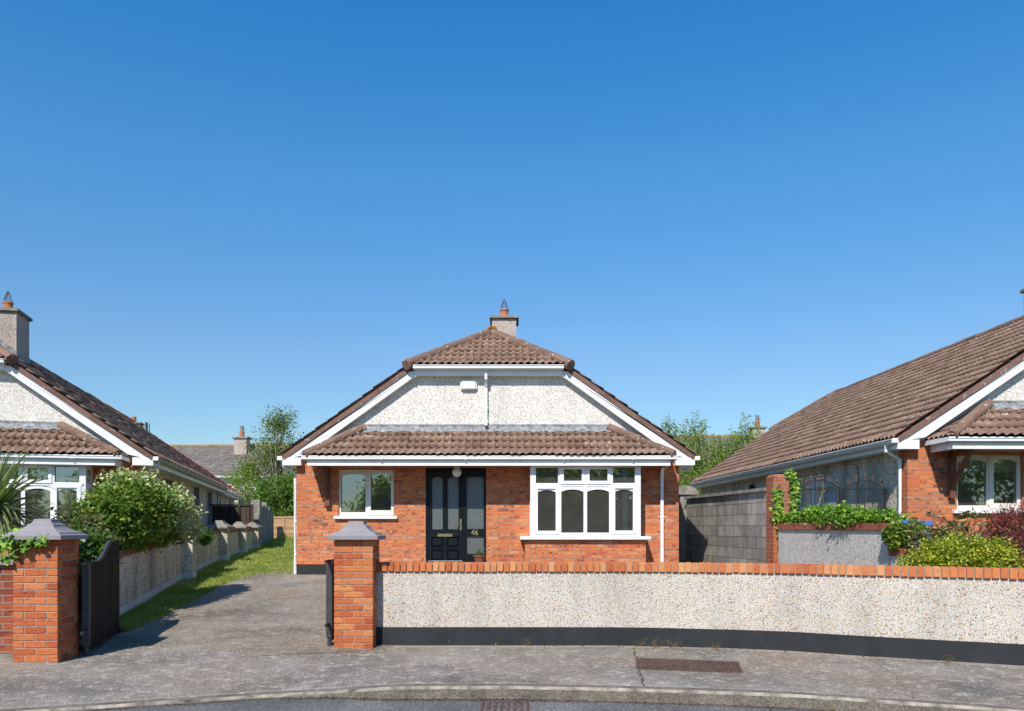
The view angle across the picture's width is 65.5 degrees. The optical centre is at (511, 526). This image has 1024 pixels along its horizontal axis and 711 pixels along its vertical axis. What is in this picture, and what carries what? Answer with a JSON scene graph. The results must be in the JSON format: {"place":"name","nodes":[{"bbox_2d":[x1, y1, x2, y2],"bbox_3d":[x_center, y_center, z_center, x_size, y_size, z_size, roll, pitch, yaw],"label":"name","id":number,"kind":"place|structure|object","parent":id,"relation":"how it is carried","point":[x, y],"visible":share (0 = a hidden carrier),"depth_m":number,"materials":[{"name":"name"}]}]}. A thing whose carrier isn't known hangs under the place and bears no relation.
{"place":"outdoors","nodes":[
{"label":"outdoors","id":0,"kind":"place"},
{"bbox_2d":[116,535,293,633],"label":"lawn","id":1,"kind":"structure","parent":0,"point":[249,568],"depth_m":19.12,"materials":[{"name":"green plant"}]},
{"bbox_2d":[78,568,405,657],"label":"driveway","id":2,"kind":"structure","parent":0,"point":[265,614],"depth_m":10.78,"materials":[{"name":"concrete"}]},
{"bbox_2d":[324,559,334,645],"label":"driveway gate","id":3,"kind":"structure","parent":2,"relation":"on","point":[330,610],"depth_m":9.29,"materials":[{"name":"black metal"}]},
{"bbox_2d":[84,697,831,710],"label":"road","id":4,"kind":"structure","parent":0,"point":[324,704],"depth_m":6.69,"materials":[{"name":"grey asphalt"}]},
{"bbox_2d":[480,701,528,710],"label":"road drain","id":5,"kind":"object","parent":4,"relation":"on","point":[501,706],"visible":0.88,"depth_m":6.67,"materials":[{"name":"metal"}]},
{"bbox_2d":[0,684,1023,710],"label":"kerb","id":6,"kind":"structure","parent":4,"relation":"on","point":[805,700],"depth_m":6.85,"materials":[{"name":"concrete"}]},
{"bbox_2d":[0,645,1023,709],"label":"footpath","id":7,"kind":"structure","parent":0,"point":[107,677],"depth_m":7.71,"materials":[{"name":"concrete"}]},
{"bbox_2d":[0,555,13,658],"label":"brick wall","id":8,"kind":"structure","parent":7,"relation":"on","point":[6,612],"depth_m":8.47,"materials":[{"name":"brick"}]},
{"bbox_2d":[0,527,21,552],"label":"ivy clump","id":9,"kind":"object","parent":8,"relation":"on","point":[13,530],"visible":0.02,"depth_m":8.74,"materials":[{"name":"green plant"}]},
{"bbox_2d":[2,519,87,662],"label":"gate pillar","id":10,"kind":"structure","parent":7,"relation":"on","point":[46,604],"depth_m":8.22,"materials":[{"name":"brick"}]},
{"bbox_2d":[0,533,49,565],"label":"ivy on pillar","id":11,"kind":"object","parent":10,"relation":"attached to","point":[10,544],"visible":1,"depth_m":8.15,"materials":[{"name":"green plant"}]},
{"bbox_2d":[80,540,118,655],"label":"driveway gate","id":12,"kind":"structure","parent":10,"relation":"attached to","point":[100,600],"depth_m":9.21,"materials":[{"name":"black metal"}]},
{"bbox_2d":[327,521,385,648],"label":"gate pillar","id":13,"kind":"structure","parent":7,"relation":"on","point":[356,551],"depth_m":9.19,"materials":[{"name":"brick"}]},
{"bbox_2d":[79,640,945,710],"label":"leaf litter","id":14,"kind":"object","parent":7,"relation":"on","point":[410,699],"visible":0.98,"depth_m":6.95,"materials":[{"name":"brown plant"}]},
{"bbox_2d":[636,657,742,672],"bbox_3d":[1.762,1.399,8.040,1.054,0.042,0.640,0,0,12],"label":"utility cover","id":15,"kind":"object","parent":7,"relation":"on","point":[671,664],"visible":0.98,"depth_m":7.98,"materials":[{"name":"metal"}]},
{"bbox_2d":[375,562,1023,665],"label":"front wall","id":16,"kind":"structure","parent":7,"relation":"on","point":[965,614],"depth_m":9.23,"materials":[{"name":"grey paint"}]},
{"bbox_2d":[0,0,1023,444],"label":"sky","id":17,"kind":"structure","parent":0,"point":[213,213],"materials":[{"name":"blue"}]},
{"bbox_3d":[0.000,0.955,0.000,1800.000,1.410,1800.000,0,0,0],"label":"ground","id":18,"kind":"structure","parent":0,"visible":0},
{"bbox_2d":[0,443,68,553],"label":"cordyline","id":19,"kind":"object","parent":18,"relation":"on","point":[9,492],"visible":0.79,"depth_m":9.71,"materials":[{"name":"green plant"}]},
{"bbox_2d":[0,291,227,554],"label":"bungalow","id":20,"kind":"object","parent":18,"relation":"on","point":[72,436],"visible":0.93,"depth_m":16.45,"materials":[{"name":"orange brick"}]},
{"bbox_2d":[5,464,86,532],"bbox_3d":[-9.743,-0.534,15.892,2.263,1.448,0.088,0,0,-14],"label":"window","id":21,"kind":"structure","parent":20,"relation":"in","point":[77,486],"depth_m":15.99,"materials":[{"name":"white plastic"}]},
{"bbox_2d":[87,465,92,498],"bbox_3d":[-8.744,-0.534,16.421,0.070,1.448,0.455,0,0,-14],"label":"window","id":22,"kind":"structure","parent":20,"relation":"in","point":[89,469],"depth_m":16.55,"materials":[{"name":"white plastic"}]},
{"bbox_2d":[78,520,263,644],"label":"boundary wall","id":23,"kind":"structure","parent":18,"relation":"on","point":[145,576],"depth_m":14.78,"materials":[{"name":"concrete"}]},
{"bbox_2d":[50,506,125,555],"bbox_3d":[-5.583,0.114,10.305,0.898,0.830,1.181,0,0,0],"label":"budding shrub","id":24,"kind":"object","parent":23,"relation":"on","point":[85,521],"visible":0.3,"depth_m":10.24,"materials":[{"name":"green plant"}]},
{"bbox_2d":[71,523,124,622],"bbox_3d":[-5.134,0.539,9.470,0.707,1.164,1.791,0,0,0],"label":"hanging ivy","id":25,"kind":"object","parent":23,"relation":"hanging from","point":[91,549],"visible":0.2,"depth_m":9.50,"materials":[{"name":"green plant"}]},
{"bbox_2d":[52,468,187,559],"bbox_3d":[-5.783,-0.140,11.884,1.391,1.481,3.754,0,0,0],"label":"ivy hedge","id":26,"kind":"object","parent":23,"relation":"on","point":[132,514],"visible":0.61,"depth_m":11.54,"materials":[{"name":"green plant"}]},
{"bbox_2d":[93,466,207,545],"bbox_3d":[-5.654,-0.308,12.945,1.135,1.309,2.592,0,0,17],"label":"variegated shrub","id":27,"kind":"object","parent":23,"relation":"on","point":[187,507],"visible":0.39,"depth_m":12.82,"materials":[{"name":"green plant"}]},
{"bbox_2d":[196,523,216,547],"bbox_3d":[-6.761,0.119,16.698,0.807,0.650,1.884,0,0,0],"label":"ivy tendril","id":28,"kind":"object","parent":23,"relation":"attached to","point":[208,538],"visible":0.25,"depth_m":17.03,"materials":[{"name":"green plant"}]},
{"bbox_2d":[210,499,253,528],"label":"side gate","id":29,"kind":"structure","parent":23,"relation":"attached to","point":[230,514],"depth_m":29.00,"materials":[{"name":"black wood"}]},
{"bbox_2d":[105,403,242,503],"bbox_3d":[-16.073,-1.570,33.038,8.792,6.440,6.627,0,0,-14],"label":"bungalow","id":30,"kind":"object","parent":18,"relation":"on","point":[227,497],"visible":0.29,"depth_m":33.80,"materials":[{"name":"white tile"}]},
{"bbox_2d":[145,422,149,431],"bbox_3d":[-14.222,-3.477,31.011,0.191,1.200,0.182,0,0,-38],"label":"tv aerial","id":31,"kind":"object","parent":30,"relation":"attached to","point":[146,425],"visible":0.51,"depth_m":30.99,"materials":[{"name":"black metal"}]},
{"bbox_2d":[170,426,287,506],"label":"two storey house","id":32,"kind":"structure","parent":18,"relation":"on","point":[216,460],"depth_m":62.40,"materials":[{"name":"grey tile"}]},
{"bbox_2d":[221,454,264,503],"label":"leaning tree","id":33,"kind":"object","parent":18,"relation":"on","point":[247,488],"visible":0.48,"depth_m":50.22,"materials":[{"name":"green plant"}]},
{"bbox_2d":[251,499,273,545],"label":"block wall","id":34,"kind":"structure","parent":18,"relation":"on","point":[263,515],"depth_m":33.27,"materials":[{"name":"concrete"}]},
{"bbox_2d":[227,403,303,507],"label":"airy tree","id":35,"kind":"object","parent":18,"relation":"on","point":[273,463],"visible":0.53,"depth_m":51.71,"materials":[{"name":"green plant"}]},
{"bbox_2d":[246,468,295,515],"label":"dense shrub tree","id":36,"kind":"object","parent":18,"relation":"on","point":[263,493],"visible":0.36,"depth_m":48.38,"materials":[{"name":"green plant"}]},
{"bbox_2d":[274,516,293,537],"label":"timber fence","id":37,"kind":"object","parent":18,"relation":"on","point":[283,525],"visible":0.04,"depth_m":46.20,"materials":[{"name":"brown wood"}]},
{"bbox_2d":[277,299,699,574],"bbox_3d":[-0.490,-1.981,23.625,8.868,7.362,15.171,0,0,0],"label":"bungalow","id":38,"kind":"object","parent":18,"relation":"on","point":[498,440],"visible":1,"depth_m":16.87,"materials":[{"name":"orange brick"}]},
{"bbox_2d":[339,470,393,515],"bbox_3d":[-3.089,-0.727,16.946,1.175,0.982,0.088,0,0,0],"label":"window","id":39,"kind":"structure","parent":38,"relation":"in","point":[368,474],"depth_m":16.92,"materials":[{"name":"white plastic"}]},
{"bbox_2d":[428,471,462,560],"bbox_3d":[-1.413,-0.230,16.903,0.726,1.920,0.114,0,0,0],"label":"front door","id":40,"kind":"structure","parent":38,"relation":"in","point":[445,491],"depth_m":16.92,"materials":[{"name":"black paint"}]},
{"bbox_2d":[472,548,486,561],"bbox_3d":[-0.679,0.594,16.550,0.312,0.345,0.305,0,0,-29],"label":"plant pot","id":41,"kind":"object","parent":38,"relation":"on","point":[479,558],"visible":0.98,"depth_m":16.48,"materials":[{"name":"ceramic"}]},
{"bbox_2d":[530,466,640,535],"bbox_3d":[1.509,-0.534,16.366,2.263,1.448,0.088,0,0,0],"label":"window","id":42,"kind":"structure","parent":38,"relation":"in","point":[585,485],"depth_m":16.34,"materials":[{"name":"white plastic"}]},
{"bbox_2d":[660,413,709,494],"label":"whippy tree","id":43,"kind":"object","parent":18,"relation":"on","point":[696,466],"visible":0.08,"depth_m":43.80,"materials":[{"name":"green plant"}]},
{"bbox_2d":[679,485,698,562],"bbox_3d":[4.435,0.016,20.210,0.670,2.169,0.720,0,0,0],"label":"concrete post","id":44,"kind":"object","parent":18,"relation":"on","point":[685,490],"visible":0.47,"depth_m":19.90,"materials":[{"name":"grey concrete"}]},
{"bbox_2d":[679,448,738,493],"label":"bushy undergrowth","id":45,"kind":"object","parent":18,"relation":"on","point":[686,476],"depth_m":41.93,"materials":[{"name":"green plant"}]},
{"bbox_2d":[675,410,749,485],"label":"whippy tree","id":46,"kind":"object","parent":18,"relation":"on","point":[699,442],"visible":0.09,"depth_m":44.96,"materials":[{"name":"green plant"}]},
{"bbox_2d":[677,415,766,474],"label":"two storey house","id":47,"kind":"structure","parent":18,"relation":"on","point":[761,428],"depth_m":61.60,"materials":[{"name":"grey tile"}]},
{"bbox_2d":[684,488,765,563],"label":"block wall","id":48,"kind":"structure","parent":18,"relation":"on","point":[726,527],"depth_m":17.16,"materials":[{"name":"concrete"}]},
{"bbox_2d":[703,413,762,471],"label":"whippy tree","id":49,"kind":"object","parent":18,"relation":"on","point":[739,437],"visible":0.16,"depth_m":44.31,"materials":[{"name":"green plant"}]},
{"bbox_2d":[766,474,795,563],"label":"brick pier","id":50,"kind":"structure","parent":18,"relation":"on","point":[772,540],"depth_m":14.71,"materials":[{"name":"brick"}]},
{"bbox_2d":[769,466,802,539],"bbox_3d":[5.076,-0.403,14.685,0.694,1.460,0.152,0,0,0],"label":"ivy on pier","id":51,"kind":"object","parent":50,"relation":"attached to","point":[778,502],"visible":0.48,"depth_m":14.67,"materials":[{"name":"green plant"}]},
{"bbox_2d":[797,472,841,523],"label":"iron gate","id":52,"kind":"structure","parent":50,"relation":"attached to","point":[827,481],"depth_m":14.74,"materials":[{"name":"black metal"}]},
{"bbox_2d":[690,289,1023,542],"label":"bungalow","id":53,"kind":"object","parent":18,"relation":"on","point":[939,432],"visible":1,"depth_m":15.41,"materials":[{"name":"brown tile"}]},
{"bbox_2d":[799,473,823,523],"bbox_3d":[7.029,-0.195,18.526,0.070,2.030,1.730,0,0,-1],"label":"window","id":54,"kind":"structure","parent":53,"relation":"in","point":[814,485],"depth_m":18.54,"materials":[{"name":"white plastic"}]},
{"bbox_2d":[843,472,886,512],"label":"iron gate","id":55,"kind":"structure","parent":53,"relation":"attached to","point":[872,489],"depth_m":14.74,"materials":[{"name":"black metal"}]},
{"bbox_2d":[957,455,1020,509],"bbox_3d":[8.475,-0.797,14.210,1.175,0.982,0.088,0,0,-1],"label":"window","id":56,"kind":"structure","parent":53,"relation":"in","point":[988,460],"depth_m":14.18,"materials":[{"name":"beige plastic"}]},
{"bbox_2d":[777,523,1023,567],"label":"garden wall","id":57,"kind":"structure","parent":18,"relation":"on","point":[861,544],"depth_m":12.46,"materials":[{"name":"grey concrete"}]},
{"bbox_2d":[777,500,914,529],"bbox_3d":[5.109,-0.186,12.796,0.533,0.485,3.741,0,0,-9],"label":"trailing ivy","id":58,"kind":"object","parent":57,"relation":"on","point":[842,514],"visible":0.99,"depth_m":12.31,"materials":[{"name":"green plant"}]},
{"bbox_2d":[878,515,927,551],"bbox_3d":[5.413,0.104,11.005,0.678,0.540,0.701,0,0,0],"label":"corner ivy","id":59,"kind":"object","parent":57,"relation":"on","point":[894,532],"visible":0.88,"depth_m":10.89,"materials":[{"name":"green plant"}]},
{"bbox_2d":[902,507,1007,552],"bbox_3d":[5.772,0.313,10.357,1.368,1.178,0.698,0,0,0],"label":"nandina","id":60,"kind":"object","parent":57,"relation":"on","point":[941,531],"visible":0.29,"depth_m":10.37,"materials":[{"name":"green plant"}]},
{"bbox_2d":[876,520,933,547],"bbox_3d":[5.719,0.529,11.713,0.600,1.258,0.687,0,0,-6],"label":"wheelie bin","id":61,"kind":"object","parent":18,"relation":"on","point":[929,523],"visible":0.06,"depth_m":11.42,"materials":[{"name":"blue plastic"}]},
{"bbox_2d":[893,530,1023,567],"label":"golden bush","id":62,"kind":"object","parent":18,"relation":"on","point":[963,551],"visible":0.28,"depth_m":8.96,"materials":[{"name":"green plant"}]},
{"bbox_2d":[973,499,1023,551],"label":"purple shrub","id":63,"kind":"object","parent":18,"relation":"on","point":[1018,536],"visible":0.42,"depth_m":10.14,"materials":[{"name":"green plant"}]},
{"bbox_2d":[986,496,1022,533],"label":"purple shoots","id":64,"kind":"object","parent":63,"relation":"attached to","point":[1013,518],"visible":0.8,"depth_m":10.11,"materials":[{"name":"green plant"}]}
]}

